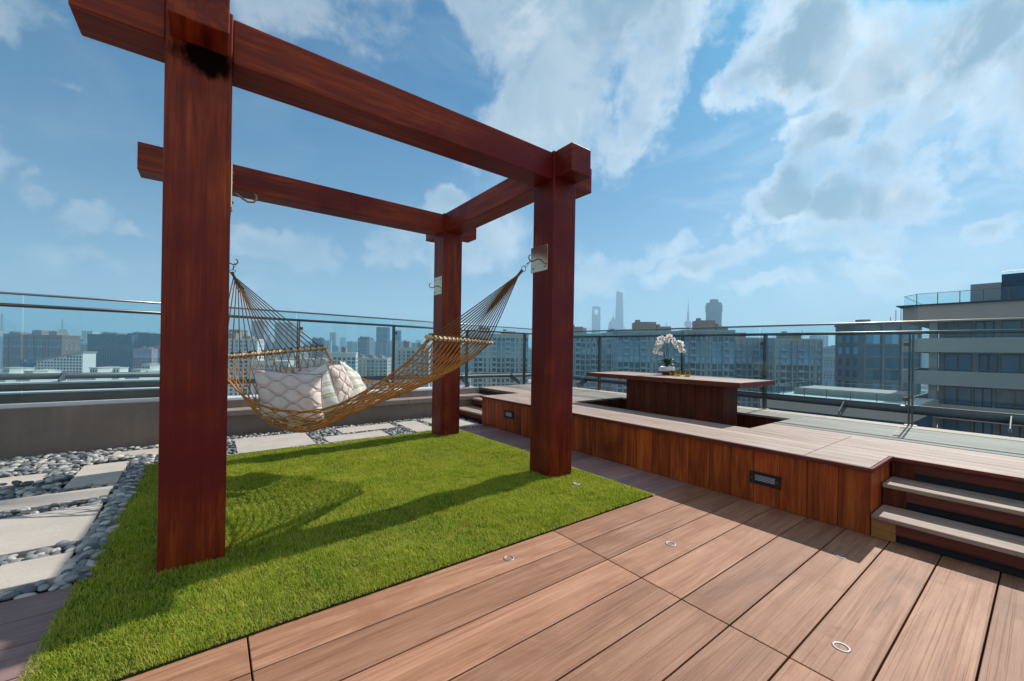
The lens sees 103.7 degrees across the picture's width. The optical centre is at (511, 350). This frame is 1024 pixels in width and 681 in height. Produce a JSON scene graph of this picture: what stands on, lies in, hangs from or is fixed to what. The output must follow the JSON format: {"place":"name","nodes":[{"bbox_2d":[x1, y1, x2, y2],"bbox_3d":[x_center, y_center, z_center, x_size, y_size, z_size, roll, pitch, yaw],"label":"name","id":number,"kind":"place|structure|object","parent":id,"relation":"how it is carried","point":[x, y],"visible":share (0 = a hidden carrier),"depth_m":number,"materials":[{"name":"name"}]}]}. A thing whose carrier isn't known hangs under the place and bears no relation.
{"place":"outdoors","nodes":[
{"label":"outdoors","id":0,"kind":"place"},
{"bbox_2d":[16,370,53,381],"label":"building","id":1,"kind":"structure","parent":0,"point":[37,371],"depth_m":232.08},
{"bbox_2d":[229,329,247,338],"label":"apartment block","id":2,"kind":"structure","parent":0,"point":[242,332],"depth_m":420.33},
{"bbox_2d":[312,337,323,357],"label":"office tower","id":3,"kind":"structure","parent":0,"point":[319,341],"depth_m":899.95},
{"bbox_2d":[358,336,372,354],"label":"office tower","id":4,"kind":"structure","parent":0,"point":[361,337],"depth_m":1000.00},
{"bbox_2d":[471,326,528,386],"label":"apartment block","id":5,"kind":"structure","parent":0,"point":[503,353],"depth_m":234.79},
{"bbox_2d":[0,0,1023,348],"label":"sky","id":6,"kind":"structure","parent":0,"point":[777,162],"materials":[{"name":"blue"}]},
{"bbox_2d":[573,325,601,389],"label":"apartment block","id":7,"kind":"structure","parent":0,"point":[585,355],"depth_m":214.80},
{"bbox_2d":[591,306,600,333],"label":"opening tower","id":8,"kind":"structure","parent":0,"point":[596,319],"depth_m":3413.00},
{"bbox_2d":[599,328,614,391],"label":"apartment block","id":9,"kind":"structure","parent":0,"point":[607,356],"depth_m":224.30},
{"bbox_2d":[615,291,623,329],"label":"tapered tower","id":10,"kind":"structure","parent":0,"point":[619,323],"depth_m":3402.38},
{"bbox_2d":[612,320,682,392],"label":"apartment block","id":11,"kind":"structure","parent":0,"point":[633,354],"depth_m":180.51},
{"bbox_2d":[679,318,734,377],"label":"apartment block","id":12,"kind":"structure","parent":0,"point":[713,356],"depth_m":174.86,"materials":[{"name":"glass"}]},
{"bbox_2d":[705,299,722,325],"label":"unfinished tower","id":13,"kind":"structure","parent":0,"point":[713,309],"depth_m":1428.03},
{"bbox_2d":[734,332,772,407],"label":"apartment block","id":14,"kind":"structure","parent":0,"point":[748,357],"depth_m":185.07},
{"bbox_2d":[767,330,822,393],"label":"apartment block","id":15,"kind":"structure","parent":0,"point":[795,358],"depth_m":170.10,"materials":[{"name":"glass"}]},
{"bbox_2d":[760,381,938,427],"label":"terrace","id":16,"kind":"structure","parent":0,"point":[874,395],"depth_m":37.79,"materials":[{"name":"beige concrete"}]},
{"bbox_2d":[834,316,921,395],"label":"glazed block","id":17,"kind":"structure","parent":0,"point":[876,361],"depth_m":110.51,"materials":[{"name":"glass"},{"name":"concrete"},{"name":"metal"}]},
{"bbox_2d":[896,270,1023,437],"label":"concrete building","id":18,"kind":"structure","parent":0,"point":[979,371],"depth_m":39.36,"materials":[{"name":"concrete"}]},
{"bbox_2d":[943,418,970,431],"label":"window","id":19,"kind":"structure","parent":18,"relation":"in","point":[948,424],"depth_m":40.73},
{"bbox_2d":[944,354,971,371],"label":"window","id":20,"kind":"structure","parent":18,"relation":"in","point":[952,362],"depth_m":40.77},
{"bbox_2d":[944,385,971,405],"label":"window","id":21,"kind":"structure","parent":18,"relation":"in","point":[958,394],"depth_m":40.69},
{"bbox_2d":[945,321,972,337],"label":"window","id":22,"kind":"structure","parent":18,"relation":"in","point":[948,325],"depth_m":40.69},
{"bbox_2d":[973,387,991,407],"bbox_3d":[46.162,4.971,39.433,0.105,2.710,1.200,1,0,-37],"label":"window","id":23,"kind":"structure","parent":18,"relation":"in","point":[983,396],"depth_m":39.43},
{"bbox_2d":[974,421,992,434],"bbox_3d":[46.146,8.271,39.385,0.105,2.710,1.200,1,0,-37],"label":"window","id":24,"kind":"structure","parent":18,"relation":"in","point":[979,427],"depth_m":39.35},
{"bbox_2d":[975,321,993,337],"bbox_3d":[46.301,-1.588,39.385,0.105,2.630,1.200,1,0,-37],"label":"window","id":25,"kind":"structure","parent":18,"relation":"in","point":[979,325],"depth_m":39.38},
{"bbox_2d":[979,354,997,372],"bbox_3d":[46.411,1.674,39.169,0.105,2.710,1.200,1,0,-37],"label":"window","id":26,"kind":"structure","parent":18,"relation":"in","point":[987,362],"depth_m":39.15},
{"bbox_2d":[995,388,1023,409],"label":"window","id":27,"kind":"structure","parent":18,"relation":"in","point":[1012,398],"depth_m":38.08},
{"bbox_2d":[1000,354,1023,373],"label":"window","id":28,"kind":"structure","parent":18,"relation":"in","point":[1014,363],"depth_m":37.97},
{"bbox_2d":[1000,424,1023,437],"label":"window","id":29,"kind":"structure","parent":18,"relation":"in","point":[1017,431],"depth_m":37.86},
{"bbox_2d":[1001,320,1023,336],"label":"window","id":30,"kind":"structure","parent":18,"relation":"in","point":[1006,324],"depth_m":37.98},
{"bbox_3d":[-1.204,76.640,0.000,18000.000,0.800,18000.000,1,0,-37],"label":"city ground","id":31,"kind":"structure","parent":0,"visible":0},
{"bbox_2d":[0,367,26,381],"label":"building","id":32,"kind":"structure","parent":31,"relation":"on","point":[7,370],"depth_m":240.51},
{"bbox_2d":[3,331,31,366],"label":"brown block","id":33,"kind":"structure","parent":31,"relation":"on","point":[12,348],"depth_m":639.95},
{"bbox_2d":[20,359,36,368],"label":"dark annex","id":34,"kind":"object","parent":31,"relation":"on","point":[26,363],"visible":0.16,"depth_m":434.73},
{"bbox_2d":[0,314,78,335],"bbox_3d":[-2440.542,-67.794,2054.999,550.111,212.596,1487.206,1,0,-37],"label":"cable bridge","id":35,"kind":"structure","parent":31,"relation":"on","point":[2,324],"depth_m":1921.90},
{"bbox_2d":[33,369,57,380],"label":"building","id":36,"kind":"structure","parent":31,"relation":"on","point":[51,371],"depth_m":249.71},
{"bbox_2d":[22,330,80,361],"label":"brown block","id":37,"kind":"structure","parent":31,"relation":"on","point":[38,344],"depth_m":620.00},
{"bbox_2d":[34,352,97,380],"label":"sloping office","id":38,"kind":"structure","parent":31,"relation":"on","point":[80,362],"depth_m":431.47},
{"bbox_2d":[82,343,86,351],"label":"beige tower","id":39,"kind":"structure","parent":31,"relation":"on","point":[84,347],"depth_m":879.95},
{"bbox_2d":[83,367,114,379],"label":"building","id":40,"kind":"structure","parent":31,"relation":"on","point":[99,369],"depth_m":240.75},
{"bbox_2d":[87,332,139,371],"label":"office slab","id":41,"kind":"structure","parent":31,"relation":"on","point":[113,349],"depth_m":699.90,"materials":[{"name":"glass"}]},
{"bbox_2d":[114,367,128,379],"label":"building","id":42,"kind":"structure","parent":31,"relation":"on","point":[120,369],"depth_m":251.16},
{"bbox_2d":[125,369,153,378],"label":"building","id":43,"kind":"structure","parent":31,"relation":"on","point":[139,370],"depth_m":235.02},
{"bbox_2d":[127,332,159,346],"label":"office slab","id":44,"kind":"structure","parent":31,"relation":"on","point":[148,339],"depth_m":714.95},
{"bbox_2d":[133,346,158,368],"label":"mauve block","id":45,"kind":"structure","parent":31,"relation":"on","point":[145,355],"depth_m":479.95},
{"bbox_2d":[141,363,159,378],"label":"building","id":46,"kind":"structure","parent":31,"relation":"on","point":[154,367],"depth_m":242.55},
{"bbox_2d":[228,332,263,395],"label":"apartment block","id":47,"kind":"structure","parent":31,"relation":"on","point":[232,391],"depth_m":300.03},
{"bbox_2d":[253,356,295,394],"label":"apartment block","id":48,"kind":"structure","parent":31,"relation":"on","point":[270,363],"depth_m":299.86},
{"bbox_2d":[284,356,326,366],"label":"apartment block","id":49,"kind":"structure","parent":31,"relation":"on","point":[317,362],"depth_m":340.13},
{"bbox_2d":[327,346,357,372],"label":"apartment block","id":50,"kind":"structure","parent":31,"relation":"on","point":[350,359],"depth_m":320.97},
{"bbox_2d":[358,354,390,388],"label":"apartment block","id":51,"kind":"structure","parent":31,"relation":"on","point":[374,365],"depth_m":360.14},
{"bbox_2d":[376,326,389,356],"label":"office tower","id":52,"kind":"structure","parent":31,"relation":"on","point":[382,334],"depth_m":1149.95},
{"bbox_2d":[395,330,400,340],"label":"office tower","id":53,"kind":"structure","parent":31,"relation":"on","point":[398,336],"depth_m":1249.95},
{"bbox_2d":[397,340,430,387],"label":"apartment block","id":54,"kind":"structure","parent":31,"relation":"on","point":[406,352],"depth_m":329.86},
{"bbox_2d":[0,369,937,428],"bbox_3d":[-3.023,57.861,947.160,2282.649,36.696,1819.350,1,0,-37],"label":"city","id":55,"kind":"object","parent":31,"relation":"on","point":[924,389],"depth_m":719.13},
{"bbox_2d":[0,320,938,386],"bbox_3d":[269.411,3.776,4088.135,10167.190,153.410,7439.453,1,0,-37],"label":"distant city","id":56,"kind":"object","parent":31,"relation":"on","point":[367,346],"visible":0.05,"depth_m":1026.02},
{"bbox_2d":[608,314,614,329],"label":"tiered tower","id":57,"kind":"structure","parent":31,"relation":"on","point":[611,325],"depth_m":3525.29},
{"bbox_2d":[684,295,691,329],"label":"ball tower","id":58,"kind":"structure","parent":31,"relation":"on","point":[687,323],"depth_m":2692.84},
{"bbox_2d":[822,346,834,385],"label":"apartment tower","id":59,"kind":"structure","parent":31,"relation":"on","point":[828,371],"depth_m":429.95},
{"bbox_3d":[-2.762,39.021,-15.407,38.100,74.380,37.900,1,0,-37],"label":"host building","id":60,"kind":"object","parent":31,"relation":"on","visible":0},
{"bbox_2d":[0,416,1023,680],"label":"roof slab","id":61,"kind":"structure","parent":60,"relation":"on","point":[602,458],"depth_m":2.13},
{"bbox_2d":[0,591,20,600],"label":"pebble","id":62,"kind":"object","parent":61,"relation":"on","point":[8,596],"visible":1,"depth_m":1.96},
{"bbox_2d":[8,558,24,563],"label":"pebble","id":63,"kind":"object","parent":61,"relation":"on","point":[17,560],"visible":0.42,"depth_m":2.29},
{"bbox_2d":[0,473,47,487],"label":"paving slab","id":64,"kind":"structure","parent":61,"relation":"on","point":[33,477],"depth_m":3.66,"materials":[{"name":"stone"}]},
{"bbox_2d":[13,592,37,599],"bbox_3d":[-2.416,1.224,1.999,0.084,0.033,0.049,14,4,-45],"label":"pebble","id":65,"kind":"object","parent":61,"relation":"on","point":[24,595],"visible":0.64,"depth_m":1.99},
{"bbox_2d":[20,585,37,593],"bbox_3d":[-2.441,1.210,2.036,0.060,0.038,0.075,-3,-13,7],"label":"pebble","id":66,"kind":"object","parent":61,"relation":"on","point":[28,589],"visible":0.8,"depth_m":2.02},
{"bbox_2d":[15,584,33,590],"bbox_3d":[-2.464,1.209,2.040,0.077,0.046,0.063,15,-7,-37],"label":"pebble","id":67,"kind":"object","parent":66,"relation":"on","point":[20,587],"visible":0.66,"depth_m":2.03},
{"bbox_2d":[34,580,45,586],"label":"pebble","id":68,"kind":"object","parent":67,"relation":"on","point":[39,583],"visible":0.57,"depth_m":2.07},
{"bbox_2d":[0,552,73,592],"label":"paving slab","id":69,"kind":"structure","parent":61,"relation":"on","point":[16,575],"depth_m":2.18,"materials":[{"name":"concrete"}]},
{"bbox_2d":[35,554,49,558],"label":"pebble","id":70,"kind":"object","parent":61,"relation":"on","point":[43,555],"visible":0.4,"depth_m":2.34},
{"bbox_2d":[24,554,37,559],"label":"pebble","id":71,"kind":"object","parent":70,"relation":"on","point":[30,556],"visible":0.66,"depth_m":2.31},
{"bbox_2d":[37,584,49,591],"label":"pebble","id":72,"kind":"object","parent":61,"relation":"on","point":[43,587],"visible":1,"depth_m":2.03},
{"bbox_2d":[35,547,52,554],"bbox_3d":[-2.795,1.205,2.405,0.076,0.046,0.066,12,7,4],"label":"pebble","id":73,"kind":"object","parent":61,"relation":"on","point":[46,550],"visible":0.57,"depth_m":2.40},
{"bbox_2d":[0,503,102,557],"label":"paving slab","id":74,"kind":"structure","parent":61,"relation":"on","point":[21,536],"depth_m":2.68,"materials":[{"name":"concrete"}]},
{"bbox_2d":[0,486,112,514],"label":"paving slab","id":75,"kind":"structure","parent":61,"relation":"on","point":[38,502],"depth_m":3.19,"materials":[{"name":"concrete"}]},
{"bbox_2d":[62,563,75,573],"bbox_3d":[-2.443,1.200,2.215,0.058,0.039,0.074,0,13,-26],"label":"pebble","id":76,"kind":"object","parent":61,"relation":"on","point":[69,566],"visible":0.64,"depth_m":2.21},
{"bbox_2d":[0,397,158,459],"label":"parapet wall","id":77,"kind":"structure","parent":61,"relation":"on","point":[34,429],"depth_m":4.53,"materials":[{"name":"concrete"}]},
{"bbox_2d":[0,291,160,314],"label":"glass railing","id":78,"kind":"object","parent":77,"relation":"on","point":[73,308],"visible":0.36,"depth_m":4.53,"materials":[{"name":"metal"}]},
{"bbox_2d":[0,379,159,403],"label":"roof ledge","id":79,"kind":"object","parent":61,"relation":"on","point":[40,391],"depth_m":4.95,"materials":[{"name":"metal"}]},
{"bbox_2d":[0,372,159,381],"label":"guard pipe","id":80,"kind":"object","parent":79,"relation":"on","point":[63,376],"visible":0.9,"depth_m":5.23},
{"bbox_2d":[75,575,89,582],"bbox_3d":[-2.265,1.202,2.119,0.069,0.037,0.045,-8,12,0],"label":"pebble","id":81,"kind":"object","parent":61,"relation":"on","point":[82,577],"visible":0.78,"depth_m":2.11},
{"bbox_2d":[63,461,127,491],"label":"paving slab","id":82,"kind":"structure","parent":61,"relation":"on","point":[104,474],"depth_m":3.79,"materials":[{"name":"stone"}]},
{"bbox_2d":[112,448,158,461],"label":"paving slab","id":83,"kind":"structure","parent":61,"relation":"on","point":[146,451],"depth_m":4.61,"materials":[{"name":"stone"}]},
{"bbox_2d":[0,417,484,570],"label":"pebbles","id":84,"kind":"object","parent":61,"relation":"on","point":[81,457],"visible":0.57,"depth_m":4.14,"materials":[{"name":"stone"}]},
{"bbox_2d":[45,477,54,483],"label":"pebble","id":85,"kind":"object","parent":84,"relation":"on","point":[49,480],"visible":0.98,"depth_m":3.55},
{"bbox_2d":[234,433,315,453],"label":"paving slab","id":86,"kind":"structure","parent":61,"relation":"on","point":[261,443],"depth_m":5.20,"materials":[{"name":"stone"}]},
{"bbox_2d":[16,429,652,680],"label":"grass","id":87,"kind":"structure","parent":61,"relation":"on","point":[528,501],"depth_m":2.71,"materials":[{"name":"plant"}]},
{"bbox_2d":[68,0,591,573],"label":"pergola","id":88,"kind":"object","parent":87,"relation":"on","point":[208,52],"visible":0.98,"depth_m":2.44,"materials":[{"name":"brown wood"}]},
{"bbox_2d":[228,261,530,432],"bbox_3d":[-1.453,-0.077,3.893,3.231,1.696,1.140,1,0,6],"label":"hammock","id":89,"kind":"object","parent":88,"relation":"hanging from","point":[506,290],"visible":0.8,"depth_m":3.79,"materials":[{"name":"fabric"}]},
{"bbox_2d":[251,368,325,421],"bbox_3d":[-2.053,0.411,3.702,0.651,0.497,0.221,1,0,-18],"label":"pillow","id":90,"kind":"object","parent":89,"relation":"on","point":[291,391],"visible":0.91,"depth_m":3.65,"materials":[{"name":"fabric"}]},
{"bbox_2d":[280,366,318,373],"bbox_3d":[-2.181,0.352,4.190,0.385,0.382,0.366,1,0,-37],"label":"pillow","id":91,"kind":"object","parent":89,"relation":"on","point":[305,370],"visible":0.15,"depth_m":4.23,"materials":[{"name":"fabric"}]},
{"bbox_2d":[286,362,342,432],"bbox_3d":[-1.878,0.436,3.857,0.485,0.645,0.228,1,0,-21],"label":"pillow","id":92,"kind":"object","parent":89,"relation":"on","point":[329,396],"visible":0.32,"depth_m":3.85,"materials":[{"name":"fabric"}]},
{"bbox_2d":[328,361,352,401],"bbox_3d":[-1.749,0.323,4.130,0.365,0.425,0.258,1,0,39],"label":"pillow","id":93,"kind":"object","parent":89,"relation":"on","point":[342,383],"visible":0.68,"depth_m":4.05,"materials":[{"name":"fabric"}]},
{"bbox_2d":[339,360,366,403],"bbox_3d":[-1.686,0.319,4.257,0.251,0.435,0.461,1,0,9],"label":"pillow","id":94,"kind":"object","parent":89,"relation":"on","point":[358,384],"visible":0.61,"depth_m":4.21,"materials":[{"name":"fabric"}]},
{"bbox_2d":[0,426,688,680],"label":"shaded deck","id":95,"kind":"structure","parent":61,"relation":"on","point":[24,621],"depth_m":1.93,"materials":[{"name":"wood"}]},
{"bbox_2d":[323,431,388,442],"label":"paving slab","id":96,"kind":"structure","parent":61,"relation":"on","point":[347,437],"depth_m":5.63,"materials":[{"name":"stone"}]},
{"bbox_2d":[227,385,486,436],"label":"parapet wall","id":97,"kind":"structure","parent":61,"relation":"on","point":[243,418],"depth_m":6.75,"materials":[{"name":"concrete"}]},
{"bbox_2d":[228,373,530,386],"bbox_3d":[-1.840,0.611,7.997,6.550,0.257,0.400,1,0,-37],"label":"guard pipe","id":98,"kind":"object","parent":97,"relation":"on","point":[511,376],"visible":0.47,"depth_m":8.89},
{"bbox_2d":[229,307,531,389],"bbox_3d":[-1.843,0.065,7.679,6.190,1.362,0.094,1,0,-37],"label":"glass railing","id":99,"kind":"object","parent":97,"relation":"on","point":[393,347],"visible":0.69,"depth_m":7.39,"materials":[{"name":"metal"}]},
{"bbox_2d":[336,423,396,433],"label":"paving slab","id":100,"kind":"structure","parent":61,"relation":"on","point":[358,429],"depth_m":6.21,"materials":[{"name":"stone"}]},
{"bbox_2d":[395,420,431,432],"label":"paving slab","id":101,"kind":"structure","parent":61,"relation":"on","point":[415,426],"depth_m":6.45,"materials":[{"name":"stone"}]},
{"bbox_2d":[420,418,479,427],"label":"paving slab","id":102,"kind":"structure","parent":61,"relation":"on","point":[464,423],"depth_m":6.84,"materials":[{"name":"stone"}]},
{"bbox_2d":[122,484,1023,680],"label":"deck","id":103,"kind":"structure","parent":61,"relation":"on","point":[727,587],"depth_m":1.92,"materials":[{"name":"wood"}]},
{"bbox_2d":[831,641,851,652],"bbox_3d":[1.413,1.281,1.725,0.068,0.024,0.068,1,0,-37],"label":"ground light","id":104,"kind":"object","parent":103,"relation":"on","point":[833,643],"visible":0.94,"depth_m":1.72,"materials":[{"name":"metal"}]},
{"bbox_2d":[587,371,774,425],"bbox_3d":[2.226,0.830,5.662,0.968,0.950,2.275,1,0,-37],"label":"fixed table","id":105,"kind":"object","parent":61,"relation":"on","point":[706,398],"visible":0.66,"depth_m":5.20,"materials":[{"name":"wood"}]},
{"bbox_2d":[653,334,685,374],"bbox_3d":[2.330,0.051,5.968,0.507,0.610,0.266,1,0,4],"label":"orchid","id":106,"kind":"object","parent":105,"relation":"on","point":[667,367],"visible":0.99,"depth_m":5.93,"materials":[{"name":"white plant"}]},
{"bbox_2d":[459,384,1023,577],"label":"raised deck","id":107,"kind":"structure","parent":61,"relation":"on","point":[958,495],"depth_m":3.29,"materials":[{"name":"brown wood"}]},
{"bbox_2d":[573,317,1023,426],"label":"glass railing","id":108,"kind":"object","parent":107,"relation":"on","point":[764,343],"visible":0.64,"depth_m":4.98,"materials":[{"name":"metal"}]},
{"bbox_2d":[573,375,1023,436],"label":"guard pipe","id":109,"kind":"object","parent":108,"relation":"attached to","point":[995,418],"visible":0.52,"depth_m":4.89,"materials":[{"name":"metal"}]},
{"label":"pebble","id":110,"kind":"object","parent":61,"relation":"on","visible":0},
{"bbox_2d":[77,549,94,557],"bbox_3d":[-2.473,1.189,2.334,0.053,0.047,0.083,13,12,15],"label":"pebble","id":111,"kind":"object","parent":110,"relation":"on","point":[91,551],"visible":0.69,"depth_m":2.33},
{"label":"pebble","id":112,"kind":"object","parent":61,"relation":"on","visible":0},
{"bbox_2d":[58,541,75,547],"bbox_3d":[-2.735,1.193,2.474,0.076,0.034,0.058,-5,-4,-35],"label":"pebble","id":113,"kind":"object","parent":112,"relation":"on","point":[63,545],"visible":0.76,"depth_m":2.46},
{"bbox_2d":[54,540,68,547],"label":"pebble","id":114,"kind":"object","parent":113,"relation":"on","point":[56,545],"visible":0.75,"depth_m":2.46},
{"label":"pebble","id":115,"kind":"object","parent":61,"relation":"on","visible":0},
{"bbox_2d":[90,532,105,538],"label":"pebble","id":116,"kind":"object","parent":115,"relation":"on","point":[97,533],"visible":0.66,"depth_m":2.57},
{"label":"pebble","id":117,"kind":"object","parent":61,"relation":"on","visible":0},
{"bbox_2d":[48,585,59,590],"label":"pebble","id":118,"kind":"object","parent":117,"relation":"on","point":[55,587],"visible":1,"depth_m":2.03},
{"bbox_2d":[55,578,67,585],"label":"pebble","id":119,"kind":"object","parent":117,"relation":"on","point":[61,582],"visible":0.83,"depth_m":2.08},
{"bbox_2d":[64,575,78,581],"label":"pebble","id":120,"kind":"object","parent":119,"relation":"on","point":[70,578],"visible":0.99,"depth_m":2.09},
{"label":"pebble","id":121,"kind":"object","parent":61,"relation":"on","visible":0},
{"bbox_2d":[21,481,31,486],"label":"pebble","id":122,"kind":"object","parent":121,"relation":"on","point":[26,483],"visible":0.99,"depth_m":3.48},
{"label":"pebble","id":123,"kind":"object","parent":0,"visible":0},
{"bbox_2d":[83,542,98,548],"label":"pebble","id":124,"kind":"object","parent":123,"relation":"on","point":[91,544],"visible":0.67,"depth_m":2.43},
{"label":"pebble","id":125,"kind":"object","parent":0,"visible":0},
{"bbox_2d":[65,558,78,564],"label":"pebble","id":126,"kind":"object","parent":125,"relation":"on","point":[71,560],"visible":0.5,"depth_m":2.27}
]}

